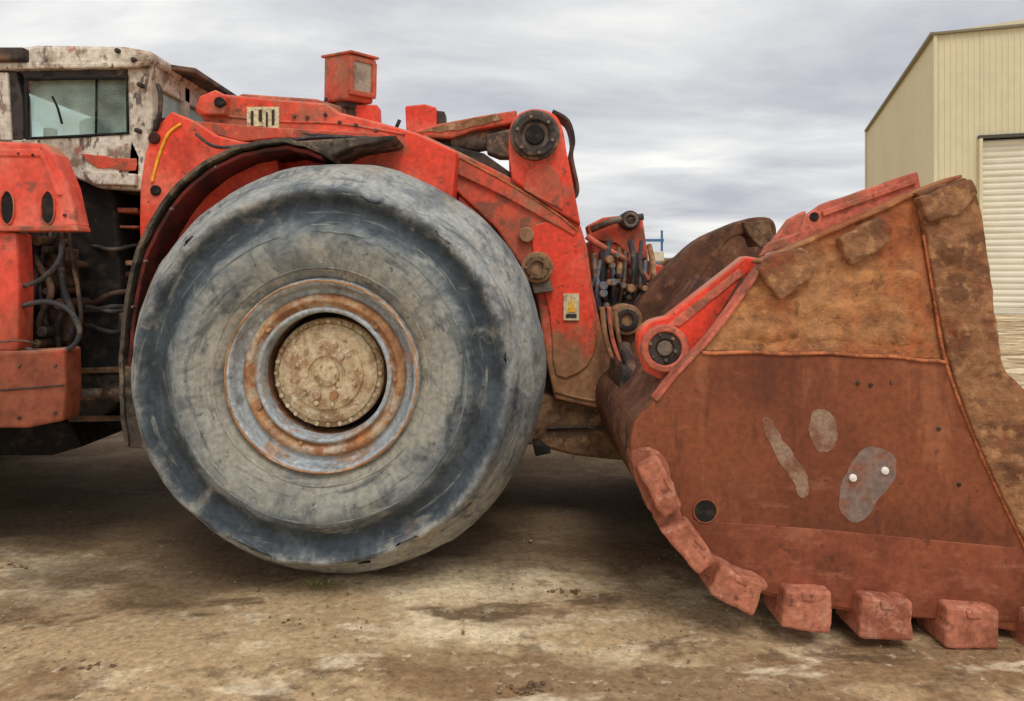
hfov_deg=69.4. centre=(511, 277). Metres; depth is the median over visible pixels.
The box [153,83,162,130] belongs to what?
cab grab handle
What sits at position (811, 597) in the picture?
heel shroud lock
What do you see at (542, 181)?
tower gusset
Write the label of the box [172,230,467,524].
tire sidewall ring
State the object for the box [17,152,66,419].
panel bolts
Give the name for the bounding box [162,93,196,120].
cab front glass
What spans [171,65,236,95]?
cab roof visor
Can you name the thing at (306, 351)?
front near hub plate bolts
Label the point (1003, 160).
roller door
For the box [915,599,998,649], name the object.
heel shroud
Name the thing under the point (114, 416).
articulation plate
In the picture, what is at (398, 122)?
deck rail post
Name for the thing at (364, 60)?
work light bezel
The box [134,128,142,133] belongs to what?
cab bolt
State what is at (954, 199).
wear pad
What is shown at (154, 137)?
lifting eye
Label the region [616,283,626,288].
hose fitting
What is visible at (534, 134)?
tower pin
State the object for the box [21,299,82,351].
looped hose
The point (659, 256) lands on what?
pallet rack
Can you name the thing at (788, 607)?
heel shroud
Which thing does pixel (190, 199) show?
fender liner
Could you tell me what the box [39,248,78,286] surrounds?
valve block
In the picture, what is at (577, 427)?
belly seam
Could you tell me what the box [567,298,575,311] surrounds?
boom warning print
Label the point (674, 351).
bucket pin bolts
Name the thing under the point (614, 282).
hose fitting
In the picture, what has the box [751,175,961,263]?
bucket top flange
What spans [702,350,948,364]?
bucket weld bead
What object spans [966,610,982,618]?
heel shroud lock
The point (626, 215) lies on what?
link pin ring
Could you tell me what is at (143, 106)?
cab front pillar
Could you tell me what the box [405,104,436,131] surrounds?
deck box
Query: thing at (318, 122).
deck weld
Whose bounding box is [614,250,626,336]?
boom hose
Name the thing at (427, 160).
front frame deck
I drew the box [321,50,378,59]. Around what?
work light visor
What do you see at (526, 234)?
boom plate boss
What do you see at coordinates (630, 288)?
hose fitting
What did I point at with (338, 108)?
deck upper step
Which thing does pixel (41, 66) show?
cab roof band
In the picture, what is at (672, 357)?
bucket pin collar
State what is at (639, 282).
boom hose
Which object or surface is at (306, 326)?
front near hub rim bolts
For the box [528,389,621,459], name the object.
chassis belly
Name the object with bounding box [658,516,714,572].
heel shroud
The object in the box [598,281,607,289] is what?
hose fitting
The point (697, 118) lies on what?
sky
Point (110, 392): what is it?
steering cylinder end
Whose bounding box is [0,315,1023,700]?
ground
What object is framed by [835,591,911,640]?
heel shroud
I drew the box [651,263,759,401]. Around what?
bucket edge strip
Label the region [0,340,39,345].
panel crack wire
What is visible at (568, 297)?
boom warning label
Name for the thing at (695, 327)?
bucket lug
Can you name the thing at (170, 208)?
fender bolts
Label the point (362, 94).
work light bezel
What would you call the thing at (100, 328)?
articulation hose
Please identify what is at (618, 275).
hose fitting
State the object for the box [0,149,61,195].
panel crease
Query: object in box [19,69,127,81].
cab window frame top
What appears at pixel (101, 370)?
articulation plate
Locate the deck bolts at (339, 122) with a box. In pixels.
[292,113,377,132]
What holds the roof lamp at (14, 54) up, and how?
on the cab roof
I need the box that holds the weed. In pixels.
[305,578,333,589]
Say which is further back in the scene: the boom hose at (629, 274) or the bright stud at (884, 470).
the boom hose at (629, 274)
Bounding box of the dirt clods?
[13,564,580,695]
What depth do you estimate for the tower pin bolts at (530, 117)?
4.22 m
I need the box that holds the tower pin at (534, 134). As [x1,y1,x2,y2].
[525,125,544,144]
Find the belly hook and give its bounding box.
[532,439,550,455]
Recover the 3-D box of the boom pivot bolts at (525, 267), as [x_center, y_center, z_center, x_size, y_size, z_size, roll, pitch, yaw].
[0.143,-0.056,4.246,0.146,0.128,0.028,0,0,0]
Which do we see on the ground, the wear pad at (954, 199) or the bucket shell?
the bucket shell
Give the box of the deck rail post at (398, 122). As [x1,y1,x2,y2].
[395,119,400,126]
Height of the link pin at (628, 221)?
0.125 m
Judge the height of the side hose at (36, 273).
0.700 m
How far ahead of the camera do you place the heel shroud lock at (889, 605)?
2.99 m
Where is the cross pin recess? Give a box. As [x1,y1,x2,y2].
[618,309,637,330]
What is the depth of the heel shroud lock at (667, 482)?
2.99 m
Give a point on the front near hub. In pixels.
(365, 376)
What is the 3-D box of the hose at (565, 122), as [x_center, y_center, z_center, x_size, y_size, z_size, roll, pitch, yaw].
[0.320,-0.741,4.500,0.163,0.519,0.200,0,0,0]
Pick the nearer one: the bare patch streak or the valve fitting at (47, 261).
the bare patch streak
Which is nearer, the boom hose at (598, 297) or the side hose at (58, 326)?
the side hose at (58, 326)
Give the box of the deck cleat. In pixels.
[196,90,229,116]
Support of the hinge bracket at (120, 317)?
on the articulation plate at (101, 370)
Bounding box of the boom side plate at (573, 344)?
[531,222,596,377]
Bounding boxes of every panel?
[0,141,88,226]
[0,346,81,427]
[140,112,284,240]
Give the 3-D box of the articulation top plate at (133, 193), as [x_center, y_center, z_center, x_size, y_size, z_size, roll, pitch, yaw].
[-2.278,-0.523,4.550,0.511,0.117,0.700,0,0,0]
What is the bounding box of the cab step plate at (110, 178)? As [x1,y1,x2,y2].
[81,170,139,186]
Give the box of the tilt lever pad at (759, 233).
[742,220,773,247]
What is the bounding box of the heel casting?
[627,447,767,590]
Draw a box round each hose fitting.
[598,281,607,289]
[598,290,607,297]
[601,302,609,307]
[604,255,613,263]
[607,263,615,268]
[609,278,617,285]
[611,252,620,258]
[614,273,622,278]
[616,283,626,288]
[622,294,631,299]
[623,284,635,292]
[637,285,647,291]
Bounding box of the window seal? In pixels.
[24,76,129,138]
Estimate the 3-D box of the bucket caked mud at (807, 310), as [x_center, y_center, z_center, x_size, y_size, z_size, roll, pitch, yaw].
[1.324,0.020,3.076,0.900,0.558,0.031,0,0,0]
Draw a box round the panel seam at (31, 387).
[0,384,63,390]
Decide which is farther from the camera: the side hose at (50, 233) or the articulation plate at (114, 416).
the articulation plate at (114, 416)
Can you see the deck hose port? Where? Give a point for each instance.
(220, 102)
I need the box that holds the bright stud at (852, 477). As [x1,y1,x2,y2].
[849,474,856,481]
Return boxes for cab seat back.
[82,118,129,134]
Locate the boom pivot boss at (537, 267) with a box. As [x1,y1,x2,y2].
[521,252,552,282]
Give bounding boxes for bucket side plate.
[629,351,1023,631]
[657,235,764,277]
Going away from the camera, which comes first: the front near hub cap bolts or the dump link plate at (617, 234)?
the front near hub cap bolts
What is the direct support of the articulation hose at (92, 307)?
on the articulation hose at (115, 306)
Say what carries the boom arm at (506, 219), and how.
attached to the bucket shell
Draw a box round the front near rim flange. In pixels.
[226,278,420,473]
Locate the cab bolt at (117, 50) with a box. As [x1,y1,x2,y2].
[114,48,120,53]
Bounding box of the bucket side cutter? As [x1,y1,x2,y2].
[914,176,1023,541]
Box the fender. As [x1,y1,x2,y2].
[118,138,342,445]
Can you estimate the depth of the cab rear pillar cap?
3.98 m
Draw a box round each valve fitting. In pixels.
[32,235,67,246]
[33,337,67,348]
[36,325,63,336]
[41,246,74,252]
[42,287,75,294]
[44,256,50,267]
[54,297,90,309]
[59,260,89,267]
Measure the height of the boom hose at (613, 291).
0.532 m
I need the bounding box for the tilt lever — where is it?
[617,217,775,347]
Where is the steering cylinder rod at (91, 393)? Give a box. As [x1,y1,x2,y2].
[81,388,101,399]
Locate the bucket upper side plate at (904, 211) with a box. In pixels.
[702,196,942,359]
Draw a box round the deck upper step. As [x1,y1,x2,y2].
[240,94,342,112]
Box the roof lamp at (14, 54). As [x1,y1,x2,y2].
[0,47,28,62]
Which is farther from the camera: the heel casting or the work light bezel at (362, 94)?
the work light bezel at (362, 94)
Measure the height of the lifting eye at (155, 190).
0.056 m
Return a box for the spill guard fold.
[822,178,916,215]
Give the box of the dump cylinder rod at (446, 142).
[436,140,450,145]
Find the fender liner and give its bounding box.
[128,145,334,364]
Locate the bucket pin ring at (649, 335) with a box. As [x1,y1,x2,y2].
[640,324,688,372]
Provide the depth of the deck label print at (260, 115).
4.10 m
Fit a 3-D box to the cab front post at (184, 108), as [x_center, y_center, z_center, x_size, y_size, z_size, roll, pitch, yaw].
[-1.988,-0.883,4.460,0.060,0.530,0.080,0,0,0]
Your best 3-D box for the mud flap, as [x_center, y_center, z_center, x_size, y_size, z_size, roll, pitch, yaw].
[-1.911,0.666,3.775,0.152,0.437,0.030,0,0,0]
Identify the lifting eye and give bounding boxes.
[148,132,160,143]
[150,185,160,195]
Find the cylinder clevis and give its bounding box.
[487,129,509,159]
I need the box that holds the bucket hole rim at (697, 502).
[693,498,717,523]
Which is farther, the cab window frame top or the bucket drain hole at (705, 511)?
the cab window frame top
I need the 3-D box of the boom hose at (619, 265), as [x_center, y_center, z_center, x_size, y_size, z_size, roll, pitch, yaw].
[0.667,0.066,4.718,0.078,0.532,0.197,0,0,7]
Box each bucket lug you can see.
[635,256,756,378]
[647,264,662,283]
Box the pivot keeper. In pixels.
[531,278,552,293]
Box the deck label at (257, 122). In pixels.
[247,107,278,127]
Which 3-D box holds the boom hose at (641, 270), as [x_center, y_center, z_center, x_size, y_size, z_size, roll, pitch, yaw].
[0.709,0.054,4.543,0.228,0.572,0.185,0,0,0]
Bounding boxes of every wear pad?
[756,246,816,297]
[836,217,891,264]
[913,178,976,221]
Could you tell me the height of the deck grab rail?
0.068 m
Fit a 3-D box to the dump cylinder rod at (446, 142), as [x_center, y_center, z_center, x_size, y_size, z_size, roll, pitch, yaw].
[-0.478,-0.798,4.550,0.297,0.143,0.100,0,0,0]
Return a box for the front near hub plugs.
[312,352,344,399]
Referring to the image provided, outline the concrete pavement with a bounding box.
[995,308,1023,314]
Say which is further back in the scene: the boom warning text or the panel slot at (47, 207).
the boom warning text
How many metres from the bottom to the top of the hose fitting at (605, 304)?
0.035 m
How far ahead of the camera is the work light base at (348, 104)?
4.39 m
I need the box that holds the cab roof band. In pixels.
[0,61,154,72]
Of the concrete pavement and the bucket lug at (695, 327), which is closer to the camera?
the bucket lug at (695, 327)
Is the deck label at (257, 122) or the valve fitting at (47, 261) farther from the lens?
the deck label at (257, 122)
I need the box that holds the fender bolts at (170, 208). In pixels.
[131,166,217,307]
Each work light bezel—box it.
[348,56,354,90]
[349,55,375,64]
[349,89,375,98]
[371,63,376,93]
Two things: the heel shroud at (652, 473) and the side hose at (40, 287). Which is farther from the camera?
the side hose at (40, 287)
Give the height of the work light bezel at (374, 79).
0.201 m
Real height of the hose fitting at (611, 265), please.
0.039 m
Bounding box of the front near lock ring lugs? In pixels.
[256,324,396,445]
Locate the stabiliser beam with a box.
[413,111,516,139]
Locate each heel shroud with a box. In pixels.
[636,454,680,518]
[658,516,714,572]
[697,562,763,615]
[763,582,831,633]
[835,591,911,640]
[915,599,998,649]
[1002,607,1023,644]
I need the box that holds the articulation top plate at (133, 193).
[120,191,140,197]
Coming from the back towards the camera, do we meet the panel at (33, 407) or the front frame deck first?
the front frame deck
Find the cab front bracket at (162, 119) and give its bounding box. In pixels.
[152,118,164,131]
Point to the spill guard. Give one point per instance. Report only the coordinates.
(808, 227)
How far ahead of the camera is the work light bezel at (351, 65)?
4.29 m
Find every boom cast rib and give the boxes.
[599,306,613,359]
[606,307,620,360]
[613,307,621,344]
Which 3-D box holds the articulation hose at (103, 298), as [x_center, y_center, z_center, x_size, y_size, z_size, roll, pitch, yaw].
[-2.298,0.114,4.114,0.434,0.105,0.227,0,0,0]
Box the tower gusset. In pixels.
[524,164,562,209]
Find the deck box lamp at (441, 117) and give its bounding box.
[437,111,446,123]
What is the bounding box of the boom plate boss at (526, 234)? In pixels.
[519,227,533,242]
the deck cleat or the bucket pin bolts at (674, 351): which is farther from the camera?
the deck cleat
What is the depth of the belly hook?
4.20 m
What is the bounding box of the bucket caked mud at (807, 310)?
[727,223,929,345]
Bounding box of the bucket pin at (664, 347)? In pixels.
[656,340,672,355]
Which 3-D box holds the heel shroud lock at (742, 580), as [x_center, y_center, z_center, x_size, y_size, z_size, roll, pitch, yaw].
[0.934,1.226,3.003,0.057,0.044,0.033,0,0,0]
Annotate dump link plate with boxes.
[585,216,647,258]
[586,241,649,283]
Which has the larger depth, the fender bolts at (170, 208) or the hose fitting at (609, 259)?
the hose fitting at (609, 259)
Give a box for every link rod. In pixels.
[590,213,643,232]
[617,342,636,370]
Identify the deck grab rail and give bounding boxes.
[301,133,352,135]
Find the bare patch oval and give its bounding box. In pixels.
[809,409,837,452]
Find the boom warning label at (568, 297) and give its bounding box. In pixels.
[563,294,578,319]
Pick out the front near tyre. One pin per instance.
(460, 255)
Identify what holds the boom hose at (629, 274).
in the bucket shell
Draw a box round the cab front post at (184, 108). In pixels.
[180,89,189,118]
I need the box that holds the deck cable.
[195,132,372,148]
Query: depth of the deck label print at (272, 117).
4.10 m
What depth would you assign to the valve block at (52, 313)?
3.95 m
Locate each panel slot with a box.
[2,192,12,223]
[42,192,53,223]
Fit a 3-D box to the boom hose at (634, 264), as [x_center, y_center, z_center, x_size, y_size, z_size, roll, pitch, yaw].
[0.669,0.096,4.615,0.210,0.674,0.196,0,0,0]
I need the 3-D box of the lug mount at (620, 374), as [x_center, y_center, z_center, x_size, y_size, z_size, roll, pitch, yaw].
[0.691,0.574,3.975,0.292,0.248,0.450,0,0,0]
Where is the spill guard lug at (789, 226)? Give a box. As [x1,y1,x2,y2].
[770,211,805,241]
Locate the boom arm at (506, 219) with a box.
[424,135,609,407]
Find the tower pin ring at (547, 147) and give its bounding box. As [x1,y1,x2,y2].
[513,113,556,156]
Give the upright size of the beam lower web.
0.234 m
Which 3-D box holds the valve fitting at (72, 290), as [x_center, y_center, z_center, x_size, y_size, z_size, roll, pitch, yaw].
[-2.396,0.072,3.925,0.044,0.044,0.250,0,0,0]
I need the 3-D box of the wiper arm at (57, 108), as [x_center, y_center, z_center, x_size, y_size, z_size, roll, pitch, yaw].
[-2.464,-0.907,4.005,0.057,0.149,0.024,0,0,-26]
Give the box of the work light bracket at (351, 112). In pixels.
[345,108,355,115]
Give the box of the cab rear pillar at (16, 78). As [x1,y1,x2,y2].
[0,71,31,140]
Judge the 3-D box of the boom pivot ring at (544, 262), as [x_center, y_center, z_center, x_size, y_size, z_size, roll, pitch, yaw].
[0.145,-0.057,4.260,0.137,0.137,0.040,0,0,0]
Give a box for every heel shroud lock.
[663,474,672,489]
[694,535,706,548]
[736,574,749,585]
[802,592,816,601]
[880,601,895,609]
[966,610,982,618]
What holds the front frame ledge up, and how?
on the front frame panel at (186, 150)
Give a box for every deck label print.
[251,111,253,125]
[259,110,261,120]
[266,112,267,126]
[272,110,273,124]
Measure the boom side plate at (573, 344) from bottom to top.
0.918 m
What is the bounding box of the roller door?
[983,139,1023,307]
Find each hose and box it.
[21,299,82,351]
[22,237,65,287]
[30,232,38,307]
[32,232,54,348]
[37,232,48,347]
[48,232,53,347]
[51,232,64,347]
[58,232,76,346]
[67,232,83,340]
[78,304,123,312]
[83,304,122,312]
[83,322,120,333]
[90,289,125,305]
[92,242,138,250]
[552,110,578,197]
[591,253,599,315]
[595,259,606,320]
[599,240,612,309]
[599,250,607,310]
[608,240,637,342]
[610,262,616,304]
[613,240,646,331]
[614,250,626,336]
[615,252,641,341]
[616,246,622,300]
[627,254,636,301]
[643,253,647,275]
[646,243,656,279]
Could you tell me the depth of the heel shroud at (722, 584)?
3.00 m
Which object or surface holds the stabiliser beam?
on the dump cylinder barrel
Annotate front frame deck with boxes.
[196,94,467,205]
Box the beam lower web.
[446,145,510,177]
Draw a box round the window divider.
[95,79,97,133]
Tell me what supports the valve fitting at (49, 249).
attached to the chassis at (103, 273)
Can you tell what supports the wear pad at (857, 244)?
attached to the bucket shell
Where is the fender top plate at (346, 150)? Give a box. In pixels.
[302,135,403,163]
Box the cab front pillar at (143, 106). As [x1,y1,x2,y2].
[128,68,158,190]
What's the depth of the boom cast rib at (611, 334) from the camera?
4.21 m
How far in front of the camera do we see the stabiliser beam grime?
4.43 m
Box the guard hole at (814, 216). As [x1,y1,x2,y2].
[810,212,818,220]
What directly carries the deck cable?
attached to the front frame ledge
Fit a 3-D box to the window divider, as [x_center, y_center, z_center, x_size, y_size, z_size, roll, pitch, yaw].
[-2.266,-0.933,4.030,0.016,0.306,0.012,0,0,0]
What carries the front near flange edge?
attached to the front near rim flange
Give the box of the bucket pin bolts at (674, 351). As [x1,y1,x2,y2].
[649,333,677,361]
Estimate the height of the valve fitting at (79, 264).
0.040 m
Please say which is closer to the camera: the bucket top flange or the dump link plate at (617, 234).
the bucket top flange
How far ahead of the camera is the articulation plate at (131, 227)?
4.10 m
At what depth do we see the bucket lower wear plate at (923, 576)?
3.06 m
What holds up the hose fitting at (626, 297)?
on the cross pin boss at (626, 319)
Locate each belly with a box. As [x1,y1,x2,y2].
[0,419,121,454]
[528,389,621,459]
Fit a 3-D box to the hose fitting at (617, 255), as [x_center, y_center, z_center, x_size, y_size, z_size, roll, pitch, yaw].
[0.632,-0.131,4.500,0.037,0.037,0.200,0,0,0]
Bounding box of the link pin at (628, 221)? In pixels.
[619,210,639,230]
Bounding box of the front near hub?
[275,316,386,426]
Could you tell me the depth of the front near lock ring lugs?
3.42 m
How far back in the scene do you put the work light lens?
4.38 m
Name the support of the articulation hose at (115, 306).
attached to the chassis at (103, 273)
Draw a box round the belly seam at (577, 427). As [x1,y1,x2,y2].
[547,426,605,429]
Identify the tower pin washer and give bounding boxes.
[510,110,559,160]
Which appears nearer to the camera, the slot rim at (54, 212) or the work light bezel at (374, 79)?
the slot rim at (54, 212)
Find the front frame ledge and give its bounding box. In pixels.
[196,121,388,142]
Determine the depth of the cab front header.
4.33 m
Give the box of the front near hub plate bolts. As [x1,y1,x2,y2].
[294,342,358,405]
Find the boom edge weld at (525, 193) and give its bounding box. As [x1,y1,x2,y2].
[459,156,577,231]
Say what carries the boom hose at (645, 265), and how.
in the bucket shell
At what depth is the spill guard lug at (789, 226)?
3.50 m
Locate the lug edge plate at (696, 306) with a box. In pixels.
[667,269,743,325]
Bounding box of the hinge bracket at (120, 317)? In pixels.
[118,313,122,341]
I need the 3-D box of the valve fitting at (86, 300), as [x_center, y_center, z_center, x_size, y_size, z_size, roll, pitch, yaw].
[-2.333,0.139,3.925,0.060,0.060,0.250,0,0,0]
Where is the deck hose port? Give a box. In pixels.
[214,97,226,107]
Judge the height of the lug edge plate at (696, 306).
0.249 m
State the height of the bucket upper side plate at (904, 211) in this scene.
0.686 m
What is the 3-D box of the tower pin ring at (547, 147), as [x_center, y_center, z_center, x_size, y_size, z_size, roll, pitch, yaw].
[0.132,-0.820,4.263,0.250,0.250,0.055,0,0,0]
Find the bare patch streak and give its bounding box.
[762,417,808,497]
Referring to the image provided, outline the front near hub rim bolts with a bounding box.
[274,319,382,426]
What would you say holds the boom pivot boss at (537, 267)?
attached to the boom arm at (506, 219)
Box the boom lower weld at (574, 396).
[555,390,595,401]
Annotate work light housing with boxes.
[324,54,372,104]
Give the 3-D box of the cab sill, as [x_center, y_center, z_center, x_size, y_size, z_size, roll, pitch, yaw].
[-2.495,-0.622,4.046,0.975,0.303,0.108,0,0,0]
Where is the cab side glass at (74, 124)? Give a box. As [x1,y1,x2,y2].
[42,80,88,134]
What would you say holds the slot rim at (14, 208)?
attached to the panel at (25, 181)
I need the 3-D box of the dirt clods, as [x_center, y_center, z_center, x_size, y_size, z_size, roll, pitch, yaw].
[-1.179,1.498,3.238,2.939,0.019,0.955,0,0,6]
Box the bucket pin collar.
[649,332,680,364]
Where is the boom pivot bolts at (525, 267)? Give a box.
[524,256,548,278]
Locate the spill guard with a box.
[759,172,920,254]
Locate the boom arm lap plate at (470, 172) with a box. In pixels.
[458,159,575,235]
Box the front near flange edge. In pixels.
[224,280,418,473]
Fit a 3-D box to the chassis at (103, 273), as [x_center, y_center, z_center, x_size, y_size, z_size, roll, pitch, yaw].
[-3.767,0.070,5.185,3.236,1.388,2.230,0,0,0]
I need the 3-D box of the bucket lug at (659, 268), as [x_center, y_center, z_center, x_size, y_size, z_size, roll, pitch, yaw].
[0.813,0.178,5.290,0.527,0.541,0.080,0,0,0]
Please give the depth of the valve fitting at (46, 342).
3.86 m
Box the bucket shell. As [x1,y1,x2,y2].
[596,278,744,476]
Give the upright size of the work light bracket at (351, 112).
0.091 m
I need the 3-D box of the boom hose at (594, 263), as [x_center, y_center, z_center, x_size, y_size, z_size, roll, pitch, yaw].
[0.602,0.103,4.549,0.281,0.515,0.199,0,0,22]
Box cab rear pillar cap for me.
[0,72,12,140]
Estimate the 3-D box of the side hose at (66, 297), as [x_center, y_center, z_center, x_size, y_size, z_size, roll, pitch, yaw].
[-2.338,0.080,3.875,0.089,0.703,0.205,0,0,-41]
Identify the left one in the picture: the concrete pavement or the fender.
the fender
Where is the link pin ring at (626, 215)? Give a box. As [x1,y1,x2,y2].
[623,212,637,227]
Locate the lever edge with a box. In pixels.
[585,234,650,282]
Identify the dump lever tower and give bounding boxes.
[508,109,579,224]
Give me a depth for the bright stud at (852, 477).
3.06 m
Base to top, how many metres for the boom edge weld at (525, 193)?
0.547 m
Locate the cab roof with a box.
[24,46,208,130]
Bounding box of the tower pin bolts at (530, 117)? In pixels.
[516,115,553,154]
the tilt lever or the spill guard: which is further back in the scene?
the tilt lever
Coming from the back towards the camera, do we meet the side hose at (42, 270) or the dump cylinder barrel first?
the dump cylinder barrel
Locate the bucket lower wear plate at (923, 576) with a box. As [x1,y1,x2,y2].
[689,519,1023,620]
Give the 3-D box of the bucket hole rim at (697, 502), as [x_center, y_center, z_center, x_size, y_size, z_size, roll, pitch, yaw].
[0.801,0.969,3.065,0.103,0.103,0.010,0,0,0]
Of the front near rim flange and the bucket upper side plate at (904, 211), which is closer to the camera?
the bucket upper side plate at (904, 211)
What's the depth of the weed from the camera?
3.57 m
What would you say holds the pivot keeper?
attached to the boom arm at (506, 219)
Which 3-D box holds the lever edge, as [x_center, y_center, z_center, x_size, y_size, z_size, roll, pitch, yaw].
[0.679,-0.118,4.661,0.474,0.308,0.077,0,0,-21]
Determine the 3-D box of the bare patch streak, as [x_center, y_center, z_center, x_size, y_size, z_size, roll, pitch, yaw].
[1.135,0.748,3.074,0.197,0.336,0.012,0,0,0]
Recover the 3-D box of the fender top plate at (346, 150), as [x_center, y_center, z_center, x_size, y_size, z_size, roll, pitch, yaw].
[-0.900,-0.677,4.070,0.600,0.109,0.540,0,0,0]
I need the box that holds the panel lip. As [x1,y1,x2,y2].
[0,226,89,231]
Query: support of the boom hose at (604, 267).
attached to the cross pin boss at (626, 319)
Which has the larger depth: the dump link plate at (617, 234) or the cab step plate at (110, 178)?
the dump link plate at (617, 234)
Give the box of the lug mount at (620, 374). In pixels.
[608,357,633,386]
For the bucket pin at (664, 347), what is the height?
0.069 m
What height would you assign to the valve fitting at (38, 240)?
0.054 m
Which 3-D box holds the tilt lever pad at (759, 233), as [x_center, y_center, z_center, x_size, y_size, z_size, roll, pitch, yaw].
[1.445,-0.254,4.340,0.187,0.164,0.040,0,0,0]
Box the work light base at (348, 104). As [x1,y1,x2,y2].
[331,101,362,108]
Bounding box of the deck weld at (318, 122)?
[227,115,404,134]
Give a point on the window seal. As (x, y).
(26, 79)
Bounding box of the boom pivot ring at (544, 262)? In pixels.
[525,255,548,278]
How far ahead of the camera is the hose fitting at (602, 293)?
4.40 m
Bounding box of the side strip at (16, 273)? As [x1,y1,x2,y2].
[0,232,33,350]
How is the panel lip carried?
on the side strip at (16, 273)
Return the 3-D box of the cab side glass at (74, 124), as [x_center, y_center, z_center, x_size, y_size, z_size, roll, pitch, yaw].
[-2.355,-0.917,4.054,0.576,0.350,0.008,0,0,0]
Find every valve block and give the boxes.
[33,306,83,341]
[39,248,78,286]
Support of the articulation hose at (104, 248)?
attached to the chassis at (103, 273)
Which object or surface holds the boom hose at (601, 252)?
in the bucket shell
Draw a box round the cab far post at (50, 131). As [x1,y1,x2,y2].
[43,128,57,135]
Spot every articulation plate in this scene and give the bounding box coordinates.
[68,410,120,421]
[81,367,118,373]
[118,208,139,215]
[120,225,139,230]
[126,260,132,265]
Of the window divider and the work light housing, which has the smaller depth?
the window divider
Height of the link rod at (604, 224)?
0.124 m
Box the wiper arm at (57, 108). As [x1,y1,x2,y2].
[51,96,62,123]
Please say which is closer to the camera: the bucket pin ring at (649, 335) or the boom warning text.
the bucket pin ring at (649, 335)
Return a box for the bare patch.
[839,446,896,521]
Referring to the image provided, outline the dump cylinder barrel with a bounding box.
[450,127,509,151]
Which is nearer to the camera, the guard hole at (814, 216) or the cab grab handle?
the guard hole at (814, 216)
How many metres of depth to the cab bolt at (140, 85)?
3.96 m
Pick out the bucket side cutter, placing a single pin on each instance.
(969, 387)
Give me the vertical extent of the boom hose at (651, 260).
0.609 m
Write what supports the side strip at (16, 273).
on the panel at (33, 407)
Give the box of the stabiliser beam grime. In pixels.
[420,114,502,131]
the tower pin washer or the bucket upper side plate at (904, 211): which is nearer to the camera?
the bucket upper side plate at (904, 211)
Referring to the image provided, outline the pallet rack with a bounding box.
[645,230,663,263]
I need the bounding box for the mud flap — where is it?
[125,365,145,450]
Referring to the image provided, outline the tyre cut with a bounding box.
[358,560,370,563]
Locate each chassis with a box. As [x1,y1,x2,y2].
[22,178,140,415]
[490,225,551,444]
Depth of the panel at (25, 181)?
3.62 m
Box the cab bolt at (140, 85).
[136,82,144,88]
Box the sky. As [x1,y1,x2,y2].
[0,0,1023,257]
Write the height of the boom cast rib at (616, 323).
0.471 m
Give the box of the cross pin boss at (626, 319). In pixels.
[606,302,641,334]
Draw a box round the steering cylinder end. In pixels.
[102,383,119,401]
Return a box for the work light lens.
[354,61,371,92]
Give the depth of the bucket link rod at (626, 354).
3.87 m
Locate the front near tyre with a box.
[131,164,546,572]
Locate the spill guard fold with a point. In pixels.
(853, 202)
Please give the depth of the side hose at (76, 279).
3.78 m
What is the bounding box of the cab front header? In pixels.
[155,67,201,112]
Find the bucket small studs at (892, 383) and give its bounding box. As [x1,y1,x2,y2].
[856,381,960,486]
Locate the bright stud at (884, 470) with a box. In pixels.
[881,467,888,474]
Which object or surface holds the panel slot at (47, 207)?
attached to the panel at (25, 181)
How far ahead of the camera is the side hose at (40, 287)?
3.86 m
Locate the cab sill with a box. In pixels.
[4,135,140,191]
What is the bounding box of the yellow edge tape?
[151,123,181,181]
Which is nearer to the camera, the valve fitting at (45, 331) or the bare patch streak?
the bare patch streak
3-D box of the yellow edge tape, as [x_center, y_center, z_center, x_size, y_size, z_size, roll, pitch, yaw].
[-1.869,-0.675,3.995,0.168,0.322,0.016,0,0,0]
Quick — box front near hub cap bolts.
[315,365,336,383]
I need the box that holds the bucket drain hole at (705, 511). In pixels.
[694,500,715,521]
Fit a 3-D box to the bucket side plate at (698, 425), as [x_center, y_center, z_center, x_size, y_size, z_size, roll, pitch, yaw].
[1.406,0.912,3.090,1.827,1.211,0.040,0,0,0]
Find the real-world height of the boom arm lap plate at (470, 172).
0.571 m
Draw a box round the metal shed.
[864,19,1023,307]
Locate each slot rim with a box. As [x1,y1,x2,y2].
[0,190,15,225]
[39,190,55,225]
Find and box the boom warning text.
[566,314,576,317]

